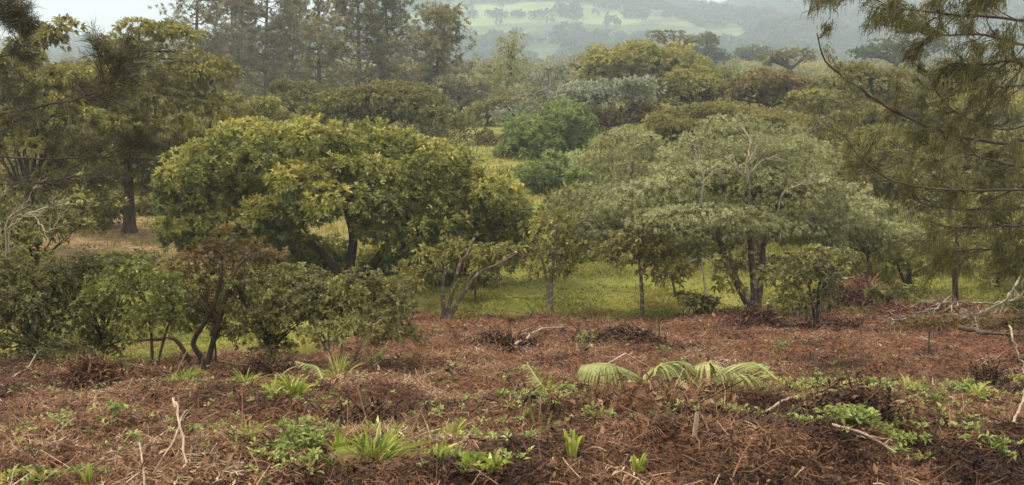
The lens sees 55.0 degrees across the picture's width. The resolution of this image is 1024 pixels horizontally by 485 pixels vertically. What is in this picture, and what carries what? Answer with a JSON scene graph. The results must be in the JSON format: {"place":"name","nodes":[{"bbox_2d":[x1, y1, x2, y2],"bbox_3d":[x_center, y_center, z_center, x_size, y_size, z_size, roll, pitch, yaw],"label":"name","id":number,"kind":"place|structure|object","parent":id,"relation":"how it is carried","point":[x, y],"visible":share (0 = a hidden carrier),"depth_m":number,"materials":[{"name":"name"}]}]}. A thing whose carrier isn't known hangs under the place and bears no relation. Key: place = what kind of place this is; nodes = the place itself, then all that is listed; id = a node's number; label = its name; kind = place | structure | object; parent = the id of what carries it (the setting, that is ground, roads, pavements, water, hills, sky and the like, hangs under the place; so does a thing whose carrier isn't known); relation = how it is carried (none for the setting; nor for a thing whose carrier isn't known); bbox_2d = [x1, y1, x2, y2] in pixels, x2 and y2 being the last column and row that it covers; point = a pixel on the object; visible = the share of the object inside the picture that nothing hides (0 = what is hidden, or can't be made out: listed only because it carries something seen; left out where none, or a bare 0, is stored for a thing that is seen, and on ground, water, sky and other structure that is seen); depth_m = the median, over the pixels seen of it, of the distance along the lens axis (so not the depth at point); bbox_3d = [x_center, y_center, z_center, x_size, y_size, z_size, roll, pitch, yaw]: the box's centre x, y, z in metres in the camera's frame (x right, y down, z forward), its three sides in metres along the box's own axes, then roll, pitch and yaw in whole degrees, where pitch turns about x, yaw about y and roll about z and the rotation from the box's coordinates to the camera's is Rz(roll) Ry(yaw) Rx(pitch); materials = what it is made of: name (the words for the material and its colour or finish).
{"place":"outdoors","nodes":[
{"label":"outdoors","id":0,"kind":"place"},
{"bbox_2d":[0,0,726,38],"label":"sky","id":1,"kind":"structure","parent":0,"point":[107,12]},
{"bbox_2d":[0,63,1023,484],"bbox_3d":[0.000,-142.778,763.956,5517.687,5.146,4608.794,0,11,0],"label":"ground","id":2,"kind":"structure","parent":0,"point":[500,305],"depth_m":15.84,"materials":[{"name":"soil"}]},
{"bbox_2d":[0,177,80,339],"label":"dead shrub","id":3,"kind":"object","parent":2,"relation":"on","point":[11,225],"visible":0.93,"depth_m":14.15,"materials":[{"name":"grey plant"}]},
{"bbox_2d":[0,242,106,367],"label":"bush","id":4,"kind":"object","parent":2,"relation":"on","point":[46,287],"visible":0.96,"depth_m":12.16,"materials":[{"name":"green plant"}]},
{"bbox_2d":[0,13,109,251],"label":"evergreen tree","id":5,"kind":"object","parent":2,"relation":"on","point":[58,86],"visible":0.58,"depth_m":29.26,"materials":[{"name":"green plant"}]},
{"bbox_2d":[0,190,123,226],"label":"bush","id":6,"kind":"object","parent":2,"relation":"on","point":[110,213],"visible":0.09,"depth_m":35.23,"materials":[{"name":"green plant"}]},
{"bbox_2d":[0,167,129,331],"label":"bush","id":7,"kind":"object","parent":2,"relation":"on","point":[31,232],"visible":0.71,"depth_m":16.93,"materials":[{"name":"green plant"}]},
{"bbox_2d":[0,0,170,216],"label":"pine tree","id":8,"kind":"object","parent":2,"relation":"on","point":[14,15],"visible":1,"depth_m":11.80,"materials":[{"name":"green plant"}]},
{"bbox_2d":[42,346,134,391],"bbox_3d":[-3.779,1.256,8.783,0.955,0.686,1.023,0,11,0],"label":"brush pile","id":9,"kind":"object","parent":2,"relation":"on","point":[84,370],"visible":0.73,"depth_m":8.65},
{"bbox_2d":[51,243,161,362],"bbox_3d":[-5.503,0.905,13.026,1.667,1.786,1.053,4,11,18],"label":"bush","id":10,"kind":"object","parent":2,"relation":"on","point":[101,339],"visible":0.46,"depth_m":12.90,"materials":[{"name":"green plant"}]},
{"bbox_2d":[69,254,201,368],"bbox_3d":[-4.191,0.880,10.848,1.696,1.529,0.832,6,12,27],"label":"bush","id":11,"kind":"object","parent":2,"relation":"on","point":[125,288],"visible":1,"depth_m":10.64,"materials":[{"name":"green plant"}]},
{"bbox_2d":[21,16,257,233],"bbox_3d":[-13.169,-3.891,33.736,8.575,7.580,4.365,0,11,0],"label":"evergreen tree","id":12,"kind":"object","parent":2,"relation":"on","point":[182,71],"visible":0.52,"depth_m":33.05,"materials":[{"name":"green plant"}]},
{"bbox_2d":[113,348,232,381],"bbox_3d":[-3.595,1.359,9.566,1.632,0.621,1.200,4,12,22],"label":"brush pile","id":13,"kind":"object","parent":2,"relation":"on","point":[154,371],"visible":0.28,"depth_m":9.58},
{"bbox_2d":[141,263,250,368],"bbox_3d":[-4.046,1.000,12.583,1.408,1.392,0.965,0,11,0],"label":"bush","id":14,"kind":"object","parent":2,"relation":"on","point":[192,317],"visible":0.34,"depth_m":12.42,"materials":[{"name":"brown plant"}]},
{"bbox_2d":[146,0,256,93],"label":"tall pine","id":15,"kind":"object","parent":2,"relation":"on","point":[214,43],"visible":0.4,"depth_m":94.75,"materials":[{"name":"green plant"}]},
{"bbox_2d":[137,221,289,372],"bbox_3d":[-3.441,0.726,11.593,1.674,1.898,1.078,-10,15,-42],"label":"crooked tree","id":16,"kind":"object","parent":2,"relation":"on","point":[208,262],"visible":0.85,"depth_m":11.44,"materials":[{"name":"brown plant"}]},
{"bbox_2d":[198,0,269,93],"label":"tall pine","id":17,"kind":"object","parent":2,"relation":"on","point":[234,12],"visible":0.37,"depth_m":107.30,"materials":[{"name":"green plant"}]},
{"bbox_2d":[195,90,293,131],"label":"evergreen tree","id":18,"kind":"object","parent":2,"relation":"on","point":[262,110],"visible":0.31,"depth_m":43.37,"materials":[{"name":"green plant"}]},
{"bbox_2d":[216,349,309,378],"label":"brush pile","id":19,"kind":"object","parent":2,"relation":"on","point":[264,366],"visible":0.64,"depth_m":10.12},
{"bbox_2d":[215,0,316,94],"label":"tall pine","id":20,"kind":"object","parent":2,"relation":"on","point":[250,7],"visible":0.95,"depth_m":97.40,"materials":[{"name":"green plant"}]},
{"bbox_2d":[220,261,330,362],"bbox_3d":[-2.684,0.899,11.267,1.340,1.369,1.061,0,11,0],"label":"bush","id":21,"kind":"object","parent":2,"relation":"on","point":[273,339],"visible":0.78,"depth_m":11.09,"materials":[{"name":"green plant"}]},
{"bbox_2d":[259,370,315,400],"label":"grass tuft","id":22,"kind":"object","parent":2,"relation":"on","point":[297,387],"visible":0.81,"depth_m":6.50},
{"bbox_2d":[252,0,325,99],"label":"tall pine","id":23,"kind":"object","parent":2,"relation":"on","point":[300,51],"visible":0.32,"depth_m":108.85,"materials":[{"name":"green plant"}]},
{"bbox_2d":[266,77,324,119],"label":"dome tree","id":24,"kind":"object","parent":2,"relation":"on","point":[287,92],"visible":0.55,"depth_m":60.92,"materials":[{"name":"green plant"}]},
{"bbox_2d":[272,423,326,472],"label":"weed plant","id":25,"kind":"object","parent":2,"relation":"on","point":[303,433],"visible":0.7,"depth_m":4.19,"materials":[{"name":"green plant"}]},
{"bbox_2d":[286,0,352,89],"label":"tall pine","id":26,"kind":"object","parent":2,"relation":"on","point":[317,7],"visible":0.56,"depth_m":101.40,"materials":[{"name":"green plant"}]},
{"bbox_2d":[259,261,422,365],"bbox_3d":[-1.916,0.929,10.864,1.831,1.377,1.544,0,11,0],"label":"bush","id":27,"kind":"object","parent":2,"relation":"on","point":[327,296],"visible":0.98,"depth_m":10.74,"materials":[{"name":"green plant"}]},
{"bbox_2d":[146,112,549,279],"bbox_3d":[-4.254,-0.919,25.022,10.556,4.850,5.364,0,11,0],"label":"broadleaf tree","id":28,"kind":"object","parent":2,"relation":"on","point":[276,211],"visible":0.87,"depth_m":24.43,"materials":[{"name":"green plant"}]},
{"bbox_2d":[264,385,431,427],"bbox_3d":[-0.943,1.131,6.001,1.174,0.506,0.853,0,11,0],"label":"brush pile","id":29,"kind":"object","parent":2,"relation":"on","point":[365,411],"visible":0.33,"depth_m":5.93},
{"bbox_2d":[299,0,416,87],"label":"tall pine","id":30,"kind":"object","parent":2,"relation":"on","point":[332,46],"visible":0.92,"depth_m":93.33,"materials":[{"name":"green plant"}]},
{"bbox_2d":[318,421,434,477],"bbox_3d":[-0.566,0.854,4.005,0.512,0.227,0.586,0,11,0],"label":"grass tuft","id":31,"kind":"object","parent":2,"relation":"on","point":[388,446],"visible":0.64,"depth_m":4.06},
{"bbox_2d":[290,78,472,147],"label":"dome tree","id":32,"kind":"object","parent":2,"relation":"on","point":[404,101],"visible":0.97,"depth_m":54.33,"materials":[{"name":"green plant"}]},
{"bbox_2d":[342,0,430,83],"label":"tall pine","id":33,"kind":"object","parent":2,"relation":"on","point":[392,9],"visible":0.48,"depth_m":97.20,"materials":[{"name":"green plant"}]},
{"bbox_2d":[385,0,480,107],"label":"tall pine","id":34,"kind":"object","parent":2,"relation":"on","point":[439,38],"visible":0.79,"depth_m":89.62,"materials":[{"name":"green plant"}]},
{"bbox_2d":[426,69,494,117],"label":"dome tree","id":35,"kind":"object","parent":2,"relation":"on","point":[461,84],"visible":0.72,"depth_m":86.86,"materials":[{"name":"green plant"}]},
{"bbox_2d":[392,233,543,318],"bbox_3d":[-0.966,0.743,20.776,3.296,1.923,1.292,-2,11,-10],"label":"slender tree","id":36,"kind":"object","parent":2,"relation":"on","point":[459,248],"visible":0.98,"depth_m":20.46,"materials":[{"name":"green plant"}]},
{"bbox_2d":[456,265,504,302],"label":"slender tree","id":37,"kind":"object","parent":2,"relation":"on","point":[483,277],"visible":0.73,"depth_m":23.53,"materials":[{"name":"green plant"}]},
{"bbox_2d":[461,91,522,125],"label":"dome tree","id":38,"kind":"object","parent":2,"relation":"on","point":[486,105],"visible":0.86,"depth_m":82.87,"materials":[{"name":"green plant"}]},
{"bbox_2d":[471,448,514,473],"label":"grass tuft","id":39,"kind":"object","parent":2,"relation":"on","point":[490,463],"visible":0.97,"depth_m":3.92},
{"bbox_2d":[480,29,539,96],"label":"upright tree","id":40,"kind":"object","parent":2,"relation":"on","point":[510,77],"visible":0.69,"depth_m":105.86,"materials":[{"name":"green plant"}]},
{"bbox_2d":[480,95,542,123],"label":"blue leaved tree","id":41,"kind":"object","parent":2,"relation":"on","point":[500,113],"visible":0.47,"depth_m":71.25,"materials":[{"name":"green plant"}]},
{"bbox_2d":[0,297,1023,484],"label":"dead bracken litter","id":42,"kind":"object","parent":2,"relation":"on","point":[548,442],"visible":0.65,"depth_m":4.90,"materials":[{"name":"plant"}]},
{"bbox_2d":[712,362,777,380],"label":"fern frond","id":43,"kind":"object","parent":42,"relation":"on","point":[737,366],"visible":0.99,"depth_m":5.45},
{"bbox_2d":[0,48,1023,234],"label":"valley undergrowth","id":44,"kind":"object","parent":2,"relation":"on","point":[894,202],"visible":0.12,"depth_m":60.71,"materials":[{"name":"green plant"}]},
{"bbox_2d":[0,137,1023,362],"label":"meadow grass","id":45,"kind":"structure","parent":2,"relation":"on","point":[671,301],"depth_m":24.45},
{"bbox_2d":[0,308,1023,484],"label":"ground cover","id":46,"kind":"object","parent":2,"relation":"on","point":[307,419],"visible":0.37,"depth_m":4.88,"materials":[{"name":"green plant"}]},
{"bbox_2d":[450,323,576,353],"bbox_3d":[0.029,1.538,14.785,1.918,0.830,1.276,0,11,0],"label":"brush pile","id":47,"kind":"object","parent":2,"relation":"on","point":[497,340],"visible":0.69,"depth_m":14.57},
{"bbox_2d":[519,394,560,426],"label":"withered plant","id":48,"kind":"object","parent":2,"relation":"on","point":[555,407],"visible":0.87,"depth_m":4.98,"materials":[{"name":"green plant"}]},
{"bbox_2d":[491,96,600,159],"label":"round bush","id":49,"kind":"object","parent":2,"relation":"on","point":[559,129],"visible":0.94,"depth_m":56.24,"materials":[{"name":"green plant"}]},
{"bbox_2d":[510,59,581,107],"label":"blue leaved tree","id":50,"kind":"object","parent":2,"relation":"on","point":[554,69],"visible":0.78,"depth_m":75.13,"materials":[{"name":"green plant"}]},
{"bbox_2d":[516,204,600,315],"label":"slender tree","id":51,"kind":"object","parent":2,"relation":"on","point":[537,228],"visible":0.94,"depth_m":21.42,"materials":[{"name":"green plant"}]},
{"bbox_2d":[512,148,613,194],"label":"round bush","id":52,"kind":"object","parent":2,"relation":"on","point":[547,173],"visible":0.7,"depth_m":43.52,"materials":[{"name":"green plant"}]},
{"bbox_2d":[561,428,582,458],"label":"grass tuft","id":53,"kind":"object","parent":2,"relation":"on","point":[572,445],"visible":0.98,"depth_m":4.07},
{"bbox_2d":[532,180,671,221],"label":"woodland tree","id":54,"kind":"object","parent":2,"relation":"on","point":[559,201],"visible":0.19,"depth_m":36.08,"materials":[{"name":"green plant"}]},
{"bbox_2d":[546,74,667,144],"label":"blue leaved tree","id":55,"kind":"object","parent":2,"relation":"on","point":[615,91],"visible":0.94,"depth_m":60.63,"materials":[{"name":"green plant"}]},
{"bbox_2d":[575,98,671,151],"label":"dome tree","id":56,"kind":"object","parent":2,"relation":"on","point":[641,111],"visible":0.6,"depth_m":60.41,"materials":[{"name":"green plant"}]},
{"bbox_2d":[508,344,745,424],"bbox_3d":[0.669,0.864,5.191,1.446,0.957,1.074,4,11,18],"label":"brush pile","id":57,"kind":"object","parent":2,"relation":"on","point":[637,396],"visible":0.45,"depth_m":5.12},
{"bbox_2d":[577,363,648,390],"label":"fern frond","id":58,"kind":"object","parent":57,"relation":"on","point":[592,368],"visible":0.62,"depth_m":5.40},
{"bbox_2d":[566,124,690,206],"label":"feathery tree","id":59,"kind":"object","parent":2,"relation":"on","point":[610,160],"visible":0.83,"depth_m":30.01,"materials":[{"name":"green plant"}]},
{"bbox_2d":[551,318,706,351],"bbox_3d":[1.825,1.447,15.232,2.483,0.745,1.382,0,11,0],"label":"brush pile","id":60,"kind":"object","parent":2,"relation":"on","point":[628,331],"visible":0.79,"depth_m":14.97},
{"bbox_2d":[590,215,683,319],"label":"slender tree","id":61,"kind":"object","parent":2,"relation":"on","point":[635,240],"visible":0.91,"depth_m":21.01,"materials":[{"name":"green plant"}]},
{"bbox_2d":[576,38,723,97],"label":"dome tree","id":62,"kind":"object","parent":2,"relation":"on","point":[627,59],"visible":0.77,"depth_m":88.91,"materials":[{"name":"green plant"}]},
{"bbox_2d":[641,260,700,292],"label":"slender tree","id":63,"kind":"object","parent":2,"relation":"on","point":[660,275],"visible":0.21,"depth_m":24.44,"materials":[{"name":"green plant"}]},
{"bbox_2d":[639,361,704,388],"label":"fern frond","id":64,"kind":"object","parent":2,"relation":"on","point":[661,367],"visible":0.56,"depth_m":5.76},
{"bbox_2d":[645,29,704,48],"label":"hazy tree","id":65,"kind":"object","parent":2,"relation":"on","point":[662,38],"visible":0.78,"depth_m":161.48,"materials":[{"name":"green plant"}]},
{"bbox_2d":[638,66,746,118],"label":"dome tree","id":66,"kind":"object","parent":2,"relation":"on","point":[704,82],"visible":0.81,"depth_m":68.65,"materials":[{"name":"green plant"}]},
{"bbox_2d":[673,289,722,313],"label":"low bush","id":67,"kind":"object","parent":2,"relation":"on","point":[698,302],"visible":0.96,"depth_m":20.72,"materials":[{"name":"green plant"}]},
{"bbox_2d":[652,244,749,312],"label":"slender tree","id":68,"kind":"object","parent":2,"relation":"on","point":[684,265],"visible":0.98,"depth_m":20.57,"materials":[{"name":"green plant"}]},
{"bbox_2d":[688,30,733,65],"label":"hazy tree","id":69,"kind":"object","parent":2,"relation":"on","point":[710,48],"visible":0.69,"depth_m":185.72,"materials":[{"name":"green plant"}]},
{"bbox_2d":[561,125,878,307],"bbox_3d":[4.672,-0.348,21.396,7.236,4.371,3.601,0,11,0],"label":"feathery tree","id":70,"kind":"object","parent":2,"relation":"on","point":[781,181],"visible":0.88,"depth_m":21.46,"materials":[{"name":"green plant"}]},
{"bbox_2d":[633,100,812,147],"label":"flat crowned tree","id":71,"kind":"object","parent":2,"relation":"on","point":[668,125],"visible":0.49,"depth_m":45.46,"materials":[{"name":"green plant"}]},
{"bbox_2d":[681,361,768,396],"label":"fern frond","id":72,"kind":"object","parent":2,"relation":"on","point":[711,368],"visible":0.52,"depth_m":5.97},
{"bbox_2d":[647,112,843,267],"bbox_3d":[6.522,-1.232,27.128,5.455,4.683,3.708,0,11,0],"label":"feathery tree","id":73,"kind":"object","parent":2,"relation":"on","point":[727,126],"visible":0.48,"depth_m":27.18,"materials":[{"name":"green plant"}]},
{"bbox_2d":[733,43,771,61],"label":"hazy tree","id":74,"kind":"object","parent":2,"relation":"on","point":[747,53],"visible":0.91,"depth_m":234.98,"materials":[{"name":"green plant"}]},
{"bbox_2d":[715,301,795,327],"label":"brush pile","id":75,"kind":"object","parent":2,"relation":"on","point":[755,314],"visible":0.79,"depth_m":18.55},
{"bbox_2d":[721,66,815,108],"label":"dome tree","id":76,"kind":"object","parent":2,"relation":"on","point":[783,83],"visible":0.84,"depth_m":64.55,"materials":[{"name":"green plant"}]},
{"bbox_2d":[725,247,816,273],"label":"bush","id":77,"kind":"object","parent":2,"relation":"on","point":[774,259],"visible":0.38,"depth_m":27.46,"materials":[{"name":"green plant"}]},
{"bbox_2d":[757,46,816,76],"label":"hazy tree","id":78,"kind":"object","parent":2,"relation":"on","point":[777,56],"visible":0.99,"depth_m":127.29,"materials":[{"name":"green plant"}]},
{"bbox_2d":[753,243,859,319],"bbox_3d":[5.769,0.903,19.116,2.036,1.829,1.399,0,11,0],"label":"bush","id":79,"kind":"object","parent":2,"relation":"on","point":[825,268],"visible":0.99,"depth_m":19.01,"materials":[{"name":"green plant"}]},
{"bbox_2d":[742,308,885,332],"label":"brush pile","id":80,"kind":"object","parent":2,"relation":"on","point":[813,324],"visible":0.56,"depth_m":17.72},
{"bbox_2d":[766,88,869,148],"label":"dome tree","id":81,"kind":"object","parent":2,"relation":"on","point":[813,125],"visible":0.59,"depth_m":50.64,"materials":[{"name":"green plant"}]},
{"bbox_2d":[814,403,881,433],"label":"weed plant","id":82,"kind":"object","parent":2,"relation":"on","point":[859,408],"visible":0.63,"depth_m":4.08,"materials":[{"name":"green plant"}]},
{"bbox_2d":[809,270,903,310],"bbox_3d":[8.110,1.255,23.071,3.138,1.335,2.714,0,11,0],"label":"bush","id":83,"kind":"object","parent":2,"relation":"on","point":[853,290],"visible":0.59,"depth_m":22.76,"materials":[{"name":"red plant"}]},
{"bbox_2d":[761,363,962,470],"bbox_3d":[1.549,0.792,4.456,0.954,0.495,0.802,5,12,23],"label":"brush pile","id":84,"kind":"object","parent":2,"relation":"on","point":[868,398],"visible":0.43,"depth_m":4.42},
{"bbox_2d":[799,170,937,281],"bbox_3d":[9.019,-0.159,24.647,3.612,3.195,2.568,0,11,0],"label":"feathery tree","id":85,"kind":"object","parent":2,"relation":"on","point":[864,238],"visible":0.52,"depth_m":24.32,"materials":[{"name":"green plant"}]},
{"bbox_2d":[825,253,915,285],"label":"bush","id":86,"kind":"object","parent":2,"relation":"on","point":[856,267],"visible":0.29,"depth_m":25.83,"materials":[{"name":"green plant"}]},
{"bbox_2d":[794,59,957,129],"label":"dome tree","id":87,"kind":"object","parent":2,"relation":"on","point":[877,81],"visible":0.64,"depth_m":56.46,"materials":[{"name":"green plant"}]},
{"bbox_2d":[861,280,921,305],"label":"bush","id":88,"kind":"object","parent":2,"relation":"on","point":[906,291],"visible":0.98,"depth_m":21.49,"materials":[{"name":"green plant"}]},
{"bbox_2d":[821,121,969,222],"bbox_3d":[13.166,-1.586,34.282,5.159,5.209,3.406,4,12,20],"label":"woodland tree","id":89,"kind":"object","parent":2,"relation":"on","point":[888,144],"visible":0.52,"depth_m":33.69,"materials":[{"name":"green plant"}]},
{"bbox_2d":[845,37,950,70],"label":"hazy tree","id":90,"kind":"object","parent":2,"relation":"on","point":[864,52],"visible":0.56,"depth_m":146.63,"materials":[{"name":"green plant"}]},
{"bbox_2d":[787,0,1023,292],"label":"pine tree","id":91,"kind":"object","parent":2,"relation":"on","point":[936,240],"visible":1,"depth_m":10.42,"materials":[{"name":"green plant"}]},
{"bbox_2d":[858,224,961,286],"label":"woodland tree","id":92,"kind":"object","parent":2,"relation":"on","point":[897,260],"visible":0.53,"depth_m":24.87,"materials":[{"name":"green plant"}]},
{"bbox_2d":[846,288,1003,318],"bbox_3d":[9.142,1.563,21.128,4.322,1.158,2.926,0,11,0],"label":"brush pile","id":93,"kind":"object","parent":2,"relation":"on","point":[905,308],"visible":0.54,"depth_m":20.91,"materials":[{"name":"red plant"}]},
{"bbox_2d":[871,194,999,272],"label":"woodland tree","id":94,"kind":"object","parent":2,"relation":"on","point":[973,236],"visible":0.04,"depth_m":27.31,"materials":[{"name":"green plant"}]},
{"bbox_2d":[882,308,996,332],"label":"brush pile","id":95,"kind":"object","parent":2,"relation":"on","point":[953,321],"visible":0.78,"depth_m":17.53,"materials":[{"name":"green plant"}]},
{"bbox_2d":[871,275,1023,329],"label":"fallen branch","id":96,"kind":"object","parent":2,"relation":"on","point":[999,303],"visible":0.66,"depth_m":17.76,"materials":[{"name":"wood"}]},
{"bbox_2d":[910,198,1006,301],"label":"woodland tree","id":97,"kind":"object","parent":2,"relation":"on","point":[961,240],"visible":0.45,"depth_m":22.85,"materials":[{"name":"green plant"}]},
{"bbox_2d":[900,121,1023,218],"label":"woodland tree","id":98,"kind":"object","parent":2,"relation":"on","point":[967,163],"visible":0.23,"depth_m":35.38,"materials":[{"name":"green plant"}]},
{"bbox_2d":[909,90,1023,130],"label":"dome tree","id":99,"kind":"object","parent":2,"relation":"on","point":[1018,101],"visible":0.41,"depth_m":56.72,"materials":[{"name":"green plant"}]},
{"bbox_2d":[953,353,1018,387],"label":"brush pile","id":100,"kind":"object","parent":2,"relation":"on","point":[991,375],"visible":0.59,"depth_m":7.23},
{"bbox_2d":[958,324,1023,341],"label":"fallen branch","id":101,"kind":"object","parent":2,"relation":"on","point":[975,329],"visible":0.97,"depth_m":15.14,"materials":[{"name":"wood"}]},
{"bbox_2d":[962,219,1023,288],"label":"woodland tree","id":102,"kind":"object","parent":2,"relation":"on","point":[975,270],"visible":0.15,"depth_m":25.39,"materials":[{"name":"green plant"}]},
{"bbox_2d":[978,430,1017,460],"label":"weed plant","id":103,"kind":"object","parent":2,"relation":"on","point":[1004,449],"visible":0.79,"depth_m":4.22,"materials":[{"name":"green plant"}]},
{"bbox_2d":[976,309,1023,330],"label":"bush","id":104,"kind":"object","parent":2,"relation":"on","point":[1011,320],"visible":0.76,"depth_m":16.79,"materials":[{"name":"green plant"}]},
{"bbox_2d":[992,254,1023,309],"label":"woodland tree","id":105,"kind":"object","parent":2,"relation":"on","point":[1019,303],"visible":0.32,"depth_m":22.08,"materials":[{"name":"green plant"}]},
{"bbox_2d":[47,0,1004,63],"bbox_3d":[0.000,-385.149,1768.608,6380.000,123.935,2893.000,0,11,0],"label":"hills","id":106,"kind":"structure","parent":0,"point":[482,24],"depth_m":842.16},
{"bbox_2d":[0,0,1023,62],"bbox_3d":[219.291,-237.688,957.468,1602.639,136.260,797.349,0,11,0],"label":"hillside woods","id":107,"kind":"object","parent":106,"relation":"on","point":[776,24],"visible":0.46,"depth_m":745.66,"materials":[{"name":"green plant"}]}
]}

